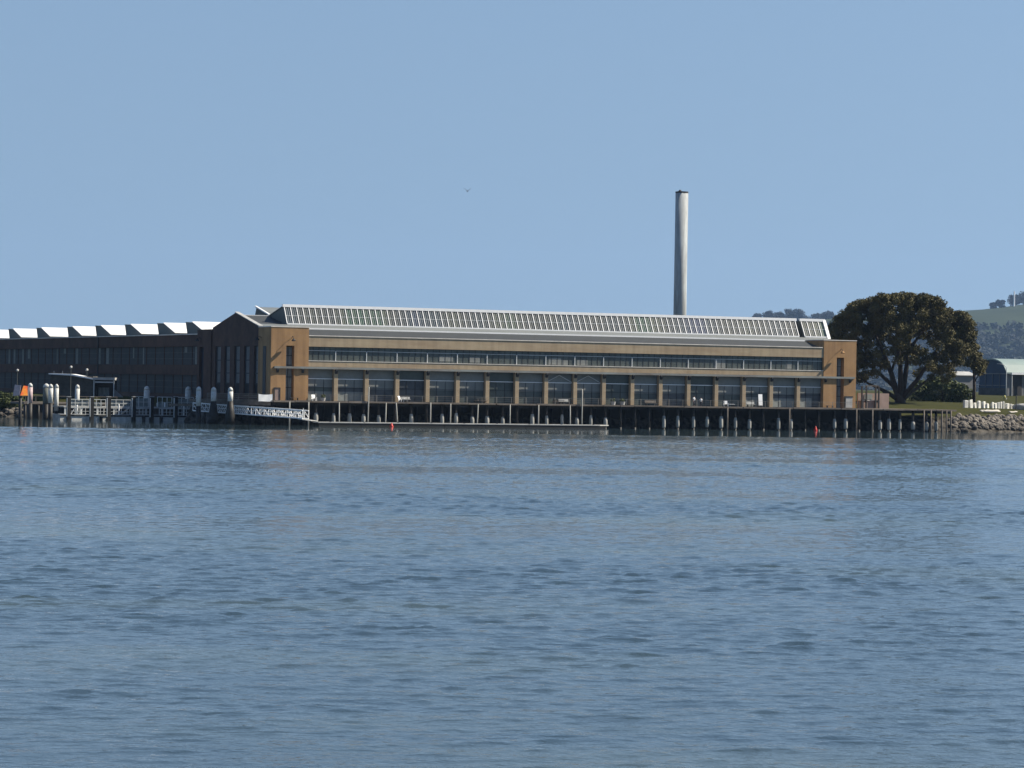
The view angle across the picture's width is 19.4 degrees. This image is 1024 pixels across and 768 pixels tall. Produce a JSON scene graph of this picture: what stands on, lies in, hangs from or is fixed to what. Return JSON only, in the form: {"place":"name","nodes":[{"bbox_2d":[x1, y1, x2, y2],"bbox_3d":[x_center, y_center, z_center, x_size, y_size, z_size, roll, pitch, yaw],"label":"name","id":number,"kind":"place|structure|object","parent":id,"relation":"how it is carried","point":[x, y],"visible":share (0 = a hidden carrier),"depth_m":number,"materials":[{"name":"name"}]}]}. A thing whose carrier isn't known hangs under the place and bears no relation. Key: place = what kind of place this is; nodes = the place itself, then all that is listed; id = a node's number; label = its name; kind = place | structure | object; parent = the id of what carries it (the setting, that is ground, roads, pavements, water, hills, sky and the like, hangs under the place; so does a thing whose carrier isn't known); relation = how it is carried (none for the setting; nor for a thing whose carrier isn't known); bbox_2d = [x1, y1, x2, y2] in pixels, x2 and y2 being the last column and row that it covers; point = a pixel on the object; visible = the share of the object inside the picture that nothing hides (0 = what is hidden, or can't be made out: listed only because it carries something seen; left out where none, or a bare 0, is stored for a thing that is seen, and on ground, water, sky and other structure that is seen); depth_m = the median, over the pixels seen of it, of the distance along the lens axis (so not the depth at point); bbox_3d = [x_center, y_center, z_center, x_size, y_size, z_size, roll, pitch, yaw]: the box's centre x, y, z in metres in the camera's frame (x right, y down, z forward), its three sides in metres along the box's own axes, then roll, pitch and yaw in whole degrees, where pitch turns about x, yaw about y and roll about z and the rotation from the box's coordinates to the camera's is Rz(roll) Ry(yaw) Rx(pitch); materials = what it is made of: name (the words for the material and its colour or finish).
{"place":"outdoors","nodes":[
{"label":"outdoors","id":0,"kind":"place"},
{"bbox_2d":[0,417,1023,767],"bbox_3d":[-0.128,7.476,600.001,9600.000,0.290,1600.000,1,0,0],"label":"water","id":1,"kind":"structure","parent":0,"point":[188,595],"depth_m":106.61,"materials":[{"name":"liquid"}]},
{"bbox_2d":[13,382,28,424],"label":"channel marker","id":2,"kind":"object","parent":1,"relation":"in","point":[20,392],"visible":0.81,"depth_m":456.83,"materials":[{"name":"orange metal"}]},
{"bbox_2d":[27,383,32,419],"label":"mooring pile","id":3,"kind":"object","parent":1,"relation":"in","point":[29,405],"visible":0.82,"depth_m":516.62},
{"bbox_2d":[42,384,48,418],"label":"mooring pile","id":4,"kind":"object","parent":1,"relation":"in","point":[45,401],"visible":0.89,"depth_m":520.49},
{"bbox_2d":[48,384,52,419],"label":"mooring pile","id":5,"kind":"object","parent":1,"relation":"in","point":[50,402],"visible":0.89,"depth_m":518.68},
{"bbox_2d":[54,384,58,413],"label":"mooring pile","id":6,"kind":"object","parent":1,"relation":"in","point":[56,395],"visible":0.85,"depth_m":522.21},
{"bbox_2d":[10,396,117,417],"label":"timber pier","id":7,"kind":"structure","parent":1,"relation":"in","point":[37,409],"depth_m":532.82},
{"bbox_2d":[66,396,70,419],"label":"fender pile","id":8,"kind":"object","parent":1,"relation":"in","point":[68,408],"visible":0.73,"depth_m":517.05,"materials":[{"name":"wood"}]},
{"bbox_2d":[89,396,93,419],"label":"fender pile","id":9,"kind":"object","parent":1,"relation":"in","point":[91,408],"visible":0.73,"depth_m":518.75,"materials":[{"name":"wood"}]},
{"bbox_2d":[106,396,110,420],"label":"fender pile","id":10,"kind":"object","parent":1,"relation":"in","point":[108,409],"visible":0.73,"depth_m":520.45,"materials":[{"name":"wood"}]},
{"bbox_2d":[53,396,193,420],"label":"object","id":11,"kind":"object","parent":1,"relation":"on","point":[141,403],"visible":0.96,"depth_m":523.86,"materials":[{"name":"grey metal"}]},
{"bbox_2d":[131,396,135,420],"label":"fender pile","id":12,"kind":"object","parent":1,"relation":"in","point":[133,409],"visible":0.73,"depth_m":522.15,"materials":[{"name":"wood"}]},
{"bbox_2d":[149,396,153,420],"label":"fender pile","id":13,"kind":"object","parent":1,"relation":"in","point":[151,409],"visible":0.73,"depth_m":523.85,"materials":[{"name":"wood"}]},
{"bbox_2d":[173,396,177,420],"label":"fender pile","id":14,"kind":"object","parent":1,"relation":"in","point":[175,412],"visible":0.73,"depth_m":525.55,"materials":[{"name":"concrete"}]},
{"bbox_2d":[196,386,200,423],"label":"mooring pile","id":15,"kind":"object","parent":1,"relation":"in","point":[198,405],"visible":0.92,"depth_m":502.15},
{"bbox_2d":[208,387,217,423],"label":"mooring pile","id":16,"kind":"object","parent":1,"relation":"in","point":[213,415],"visible":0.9,"depth_m":501.30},
{"bbox_2d":[169,393,270,424],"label":"timber landing","id":17,"kind":"object","parent":1,"relation":"in","point":[248,401],"visible":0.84,"depth_m":502.77,"materials":[{"name":"wood"}]},
{"bbox_2d":[192,402,316,420],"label":"gangway","id":18,"kind":"object","parent":17,"relation":"on","point":[262,409],"visible":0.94,"depth_m":499.45,"materials":[{"name":"white paint"}]},
{"bbox_2d":[225,387,234,423],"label":"mooring pile","id":19,"kind":"object","parent":1,"relation":"in","point":[230,416],"visible":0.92,"depth_m":499.72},
{"bbox_2d":[313,421,608,428],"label":"floating dock","id":20,"kind":"object","parent":1,"relation":"on","point":[473,425],"visible":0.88,"depth_m":510.19,"materials":[{"name":"concrete"}]},
{"bbox_2d":[258,387,956,431],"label":"timber wharf","id":21,"kind":"structure","parent":1,"relation":"in","point":[486,411],"depth_m":529.03,"materials":[{"name":"wood"}]},
{"bbox_2d":[258,393,272,401],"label":"banner","id":22,"kind":"object","parent":21,"relation":"on","point":[266,398],"visible":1,"depth_m":499.78,"materials":[{"name":"fabric"}]},
{"bbox_2d":[315,395,858,407],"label":"wharf railing","id":23,"kind":"object","parent":21,"relation":"on","point":[792,403],"visible":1,"depth_m":523.81,"materials":[{"name":"metal"}]},
{"bbox_2d":[0,390,1023,431],"bbox_3d":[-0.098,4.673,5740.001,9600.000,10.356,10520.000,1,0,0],"label":"ground","id":24,"kind":"structure","parent":0,"point":[906,419],"depth_m":545.49,"materials":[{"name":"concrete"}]},
{"bbox_2d":[0,391,10,409],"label":"shrub","id":25,"kind":"object","parent":24,"relation":"on","point":[3,395],"visible":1,"depth_m":547.54,"materials":[{"name":"green plant"}]},
{"bbox_2d":[0,392,18,407],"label":"shrub","id":26,"kind":"object","parent":24,"relation":"on","point":[9,405],"visible":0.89,"depth_m":547.91,"materials":[{"name":"green plant"}]},
{"bbox_2d":[49,371,122,397],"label":"shelter","id":27,"kind":"object","parent":24,"relation":"on","point":[94,386],"visible":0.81,"depth_m":552.10,"materials":[{"name":"white paint"}]},
{"bbox_2d":[0,321,220,398],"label":"factory wing","id":28,"kind":"structure","parent":24,"relation":"on","point":[159,360],"depth_m":590.82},
{"bbox_2d":[5,372,10,387],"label":"lower window","id":29,"kind":"structure","parent":28,"relation":"in","point":[7,374],"depth_m":664.06,"materials":[{"name":"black glass"}]},
{"bbox_2d":[31,373,37,388],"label":"lower window","id":30,"kind":"structure","parent":28,"relation":"in","point":[34,375],"depth_m":642.84,"materials":[{"name":"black glass"}]},
{"bbox_2d":[38,373,44,388],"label":"lower window","id":31,"kind":"structure","parent":28,"relation":"in","point":[41,376],"depth_m":638.39,"materials":[{"name":"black glass"}]},
{"bbox_2d":[67,348,73,363],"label":"upper window","id":32,"kind":"structure","parent":28,"relation":"in","point":[70,351],"depth_m":617.84,"materials":[{"name":"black glass"}]},
{"bbox_2d":[82,348,88,363],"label":"upper window","id":33,"kind":"structure","parent":28,"relation":"in","point":[85,351],"depth_m":607.67,"materials":[{"name":"black glass"}]},
{"bbox_2d":[90,348,96,363],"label":"upper window","id":34,"kind":"structure","parent":28,"relation":"in","point":[93,351],"depth_m":602.35,"materials":[{"name":"black glass"}]},
{"bbox_2d":[105,348,112,363],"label":"upper window","id":35,"kind":"structure","parent":28,"relation":"in","point":[109,353],"depth_m":591.71,"materials":[{"name":"black glass"}]},
{"bbox_2d":[113,348,120,363],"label":"upper window","id":36,"kind":"structure","parent":28,"relation":"in","point":[117,351],"depth_m":586.96,"materials":[{"name":"black glass"}]},
{"bbox_2d":[121,347,128,364],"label":"upper window","id":37,"kind":"structure","parent":28,"relation":"in","point":[125,351],"depth_m":581.97,"materials":[{"name":"black glass"}]},
{"bbox_2d":[121,374,128,391],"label":"lower window","id":38,"kind":"structure","parent":28,"relation":"in","point":[124,377],"depth_m":582.04,"materials":[{"name":"black glass"}]},
{"bbox_2d":[129,374,136,391],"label":"lower window","id":39,"kind":"structure","parent":28,"relation":"in","point":[133,377],"depth_m":576.88,"materials":[{"name":"black glass"}]},
{"bbox_2d":[130,347,137,364],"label":"upper window","id":40,"kind":"structure","parent":28,"relation":"in","point":[133,361],"depth_m":576.45,"materials":[{"name":"black glass"}]},
{"bbox_2d":[138,347,145,364],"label":"upper window","id":41,"kind":"structure","parent":28,"relation":"in","point":[140,354],"depth_m":572.25,"materials":[{"name":"black glass"}]},
{"bbox_2d":[138,374,145,391],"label":"lower window","id":42,"kind":"structure","parent":28,"relation":"in","point":[141,377],"depth_m":571.97,"materials":[{"name":"black glass"}]},
{"bbox_2d":[146,374,154,392],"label":"lower window","id":43,"kind":"structure","parent":28,"relation":"in","point":[150,380],"depth_m":566.27,"materials":[{"name":"black glass"}]},
{"bbox_2d":[147,347,154,364],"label":"upper window","id":44,"kind":"structure","parent":28,"relation":"in","point":[150,350],"depth_m":566.68,"materials":[{"name":"black glass"}]},
{"bbox_2d":[155,374,163,392],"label":"lower window","id":45,"kind":"structure","parent":28,"relation":"in","point":[159,379],"depth_m":561.59,"materials":[{"name":"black glass"}]},
{"bbox_2d":[156,347,163,364],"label":"upper window","id":46,"kind":"structure","parent":28,"relation":"in","point":[159,350],"depth_m":561.52,"materials":[{"name":"black glass"}]},
{"bbox_2d":[164,375,172,392],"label":"lower window","id":47,"kind":"structure","parent":28,"relation":"in","point":[168,379],"depth_m":556.54,"materials":[{"name":"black glass"}]},
{"bbox_2d":[165,347,172,364],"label":"upper window","id":48,"kind":"structure","parent":28,"relation":"in","point":[168,350],"depth_m":556.47,"materials":[{"name":"black glass"}]},
{"bbox_2d":[173,375,181,393],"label":"lower window","id":49,"kind":"structure","parent":28,"relation":"in","point":[177,382],"depth_m":551.40,"materials":[{"name":"black glass"}]},
{"bbox_2d":[174,347,181,364],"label":"upper window","id":50,"kind":"structure","parent":28,"relation":"in","point":[177,350],"depth_m":551.40,"materials":[{"name":"black glass"}]},
{"bbox_2d":[182,375,190,393],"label":"lower window","id":51,"kind":"structure","parent":28,"relation":"in","point":[186,378],"depth_m":546.44,"materials":[{"name":"black glass"}]},
{"bbox_2d":[183,347,191,364],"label":"upper window","id":52,"kind":"structure","parent":28,"relation":"in","point":[187,357],"depth_m":546.17,"materials":[{"name":"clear glass"}]},
{"bbox_2d":[195,304,856,407],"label":"industrial hall","id":53,"kind":"structure","parent":24,"relation":"on","point":[293,352],"depth_m":525.50,"materials":[{"name":"brown brick"}]},
{"bbox_2d":[308,369,331,400],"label":"lower window","id":54,"kind":"structure","parent":53,"relation":"in","point":[319,380],"depth_m":505.99,"materials":[{"name":"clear glass"}]},
{"bbox_2d":[309,347,334,360],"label":"upper window","id":55,"kind":"structure","parent":53,"relation":"in","point":[315,353],"depth_m":505.75,"materials":[{"name":"clear glass"}]},
{"bbox_2d":[335,347,365,361],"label":"upper window","id":56,"kind":"structure","parent":53,"relation":"in","point":[341,353],"depth_m":507.85,"materials":[{"name":"clear glass"}]},
{"bbox_2d":[338,369,362,400],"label":"lower window","id":57,"kind":"structure","parent":53,"relation":"in","point":[350,382],"depth_m":508.22,"materials":[{"name":"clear glass"}]},
{"bbox_2d":[366,348,396,361],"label":"upper window","id":58,"kind":"structure","parent":53,"relation":"in","point":[372,354],"depth_m":510.09,"materials":[{"name":"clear glass"}]},
{"bbox_2d":[369,370,393,401],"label":"lower window","id":59,"kind":"structure","parent":53,"relation":"in","point":[381,382],"depth_m":510.58,"materials":[{"name":"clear glass"}]},
{"bbox_2d":[396,348,426,362],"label":"upper window","id":60,"kind":"structure","parent":53,"relation":"in","point":[403,355],"depth_m":512.46,"materials":[{"name":"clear glass"}]},
{"bbox_2d":[399,370,423,401],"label":"lower window","id":61,"kind":"structure","parent":53,"relation":"in","point":[411,383],"depth_m":512.83,"materials":[{"name":"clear glass"}]},
{"bbox_2d":[429,371,453,401],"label":"lower window","id":62,"kind":"structure","parent":53,"relation":"in","point":[441,382],"depth_m":515.09,"materials":[{"name":"clear glass"}]},
{"bbox_2d":[427,349,456,362],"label":"upper window","id":63,"kind":"structure","parent":53,"relation":"in","point":[433,355],"depth_m":514.46,"materials":[{"name":"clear glass"}]},
{"bbox_2d":[459,372,483,402],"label":"lower window","id":64,"kind":"structure","parent":53,"relation":"in","point":[471,388],"depth_m":517.36,"materials":[{"name":"clear glass"}]},
{"bbox_2d":[457,350,486,363],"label":"upper window","id":65,"kind":"structure","parent":53,"relation":"in","point":[463,356],"depth_m":516.85,"materials":[{"name":"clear glass"}]},
{"bbox_2d":[486,350,515,363],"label":"upper window","id":66,"kind":"structure","parent":53,"relation":"in","point":[493,357],"depth_m":519.26,"materials":[{"name":"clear glass"}]},
{"bbox_2d":[489,372,512,403],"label":"lower window","id":67,"kind":"structure","parent":53,"relation":"in","point":[500,383],"depth_m":519.64,"materials":[{"name":"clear glass"}]},
{"bbox_2d":[516,351,545,364],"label":"upper window","id":68,"kind":"structure","parent":53,"relation":"in","point":[522,357],"depth_m":521.42,"materials":[{"name":"blue glass"}]},
{"bbox_2d":[519,373,542,403],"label":"lower window","id":69,"kind":"structure","parent":53,"relation":"in","point":[530,384],"depth_m":521.93,"materials":[{"name":"blue glass"}]},
{"bbox_2d":[548,373,570,403],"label":"lower window","id":70,"kind":"structure","parent":53,"relation":"in","point":[559,387],"depth_m":524.23,"materials":[{"name":"blue glass"}]},
{"bbox_2d":[545,352,574,365],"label":"upper window","id":71,"kind":"structure","parent":53,"relation":"in","point":[569,356],"depth_m":523.97,"materials":[{"name":"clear glass"}]},
{"bbox_2d":[574,352,602,365],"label":"upper window","id":72,"kind":"structure","parent":53,"relation":"in","point":[594,359],"depth_m":526.15,"materials":[{"name":"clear glass"}]},
{"bbox_2d":[577,374,599,404],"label":"lower window","id":73,"kind":"structure","parent":53,"relation":"in","point":[591,388],"depth_m":526.53,"materials":[{"name":"blue glass"}]},
{"bbox_2d":[605,374,628,404],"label":"lower window","id":74,"kind":"structure","parent":53,"relation":"in","point":[617,386],"depth_m":528.85,"materials":[{"name":"blue glass"}]},
{"bbox_2d":[603,353,631,366],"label":"upper window","id":75,"kind":"structure","parent":53,"relation":"in","point":[609,359],"depth_m":528.34,"materials":[{"name":"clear glass"}]},
{"bbox_2d":[631,354,659,366],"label":"upper window","id":76,"kind":"structure","parent":53,"relation":"in","point":[638,360],"depth_m":530.66,"materials":[{"name":"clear glass"}]},
{"bbox_2d":[634,375,656,404],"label":"lower window","id":77,"kind":"structure","parent":53,"relation":"in","point":[645,386],"depth_m":531.05,"materials":[{"name":"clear glass"}]},
{"bbox_2d":[662,375,684,405],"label":"lower window","id":78,"kind":"structure","parent":53,"relation":"in","point":[673,388],"depth_m":533.39,"materials":[{"name":"blue glass"}]},
{"bbox_2d":[660,354,687,367],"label":"upper window","id":79,"kind":"structure","parent":53,"relation":"in","point":[666,360],"depth_m":532.87,"materials":[{"name":"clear glass"}]},
{"bbox_2d":[690,376,712,405],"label":"lower window","id":80,"kind":"structure","parent":53,"relation":"in","point":[701,387],"depth_m":535.74,"materials":[{"name":"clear glass"}]},
{"bbox_2d":[688,355,715,367],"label":"upper window","id":81,"kind":"structure","parent":53,"relation":"in","point":[694,361],"depth_m":535.22,"materials":[{"name":"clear glass"}]},
{"bbox_2d":[715,355,742,368],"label":"upper window","id":82,"kind":"structure","parent":53,"relation":"in","point":[731,362],"depth_m":537.71,"materials":[{"name":"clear glass"}]},
{"bbox_2d":[718,376,739,406],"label":"lower window","id":83,"kind":"structure","parent":53,"relation":"in","point":[728,387],"depth_m":537.97,"materials":[{"name":"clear glass"}]},
{"bbox_2d":[745,377,767,406],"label":"lower window","id":84,"kind":"structure","parent":53,"relation":"in","point":[755,386],"depth_m":540.21,"materials":[{"name":"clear glass"}]},
{"bbox_2d":[743,356,770,368],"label":"upper window","id":85,"kind":"structure","parent":53,"relation":"in","point":[749,362],"depth_m":539.68,"materials":[{"name":"clear glass"}]},
{"bbox_2d":[770,357,797,369],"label":"upper window","id":86,"kind":"structure","parent":53,"relation":"in","point":[776,363],"depth_m":541.92,"materials":[{"name":"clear glass"}]},
{"bbox_2d":[773,377,794,406],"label":"lower window","id":87,"kind":"structure","parent":53,"relation":"in","point":[783,388],"depth_m":542.45,"materials":[{"name":"grey glass"}]},
{"bbox_2d":[797,357,821,370],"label":"upper window","id":88,"kind":"structure","parent":53,"relation":"in","point":[803,363],"depth_m":544.18,"materials":[{"name":"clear glass"}]},
{"bbox_2d":[800,378,820,406],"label":"lower window","id":89,"kind":"structure","parent":53,"relation":"in","point":[810,388],"depth_m":544.84,"materials":[{"name":"grey glass"}]},
{"bbox_2d":[673,190,687,314],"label":"smokestack","id":90,"kind":"object","parent":24,"relation":"on","point":[680,251],"visible":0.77,"depth_m":638.81,"materials":[{"name":"grey metal"}]},
{"bbox_2d":[857,385,888,408],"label":"patio screen","id":91,"kind":"object","parent":24,"relation":"on","point":[873,400],"visible":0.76,"depth_m":558.70,"materials":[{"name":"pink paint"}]},
{"bbox_2d":[827,291,977,402],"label":"spreading tree","id":92,"kind":"object","parent":24,"relation":"on","point":[911,315],"visible":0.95,"depth_m":593.12,"materials":[{"name":"green plant"}]},
{"bbox_2d":[909,379,938,400],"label":"shrub","id":93,"kind":"object","parent":24,"relation":"on","point":[921,391],"visible":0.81,"depth_m":638.32,"materials":[{"name":"green plant"}]},
{"bbox_2d":[923,376,958,401],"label":"shrub","id":94,"kind":"object","parent":24,"relation":"on","point":[937,384],"visible":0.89,"depth_m":634.65,"materials":[{"name":"green plant"}]},
{"bbox_2d":[935,371,976,394],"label":"grey shed","id":95,"kind":"structure","parent":24,"relation":"on","point":[965,378],"depth_m":741.63,"materials":[{"name":"metal"}]},
{"bbox_2d":[946,382,971,401],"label":"shrub","id":96,"kind":"object","parent":24,"relation":"on","point":[960,392],"visible":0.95,"depth_m":630.82,"materials":[{"name":"green plant"}]},
{"bbox_2d":[963,342,988,402],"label":"tree","id":97,"kind":"object","parent":24,"relation":"on","point":[976,362],"visible":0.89,"depth_m":624.02,"materials":[{"name":"green plant"}]},
{"bbox_2d":[978,358,1023,395],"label":"arched building","id":98,"kind":"structure","parent":24,"relation":"on","point":[992,381],"depth_m":795.60,"materials":[{"name":"grey metal"}]},
{"bbox_2d":[979,361,1005,387],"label":"arched window","id":99,"kind":"structure","parent":98,"relation":"in","point":[992,367],"depth_m":798.37,"materials":[{"name":"blue glass"}]},
{"bbox_2d":[1012,375,1021,395],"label":"doorway","id":100,"kind":"structure","parent":98,"relation":"in","point":[1017,379],"depth_m":794.10,"materials":[{"name":"grey metal"}]},
{"bbox_2d":[0,0,1023,329],"label":"sky","id":101,"kind":"structure","parent":0,"point":[162,161],"materials":[{"name":"blue"}]},
{"bbox_2d":[825,304,1023,377],"bbox_3d":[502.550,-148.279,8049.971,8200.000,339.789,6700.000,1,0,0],"label":"hill","id":102,"kind":"structure","parent":0,"point":[1001,317],"depth_m":6824.19,"materials":[{"name":"green plant"}]},
{"bbox_2d":[784,308,798,317],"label":"tree","id":103,"kind":"object","parent":102,"relation":"on","point":[788,313],"visible":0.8,"depth_m":7148.83,"materials":[{"name":"green plant"}]},
{"bbox_2d":[791,309,808,320],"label":"tree","id":104,"kind":"object","parent":102,"relation":"on","point":[800,314],"visible":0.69,"depth_m":7147.73,"materials":[{"name":"green plant"}]},
{"bbox_2d":[795,317,1023,391],"bbox_3d":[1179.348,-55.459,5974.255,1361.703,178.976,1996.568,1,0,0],"label":"woodland","id":105,"kind":"object","parent":102,"relation":"on","point":[987,341],"visible":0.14,"depth_m":6242.00,"materials":[{"name":"plant"}]},
{"bbox_2d":[1007,294,1023,305],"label":"tree","id":106,"kind":"object","parent":102,"relation":"on","point":[1018,300],"visible":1,"depth_m":7154.26,"materials":[{"name":"green plant"}]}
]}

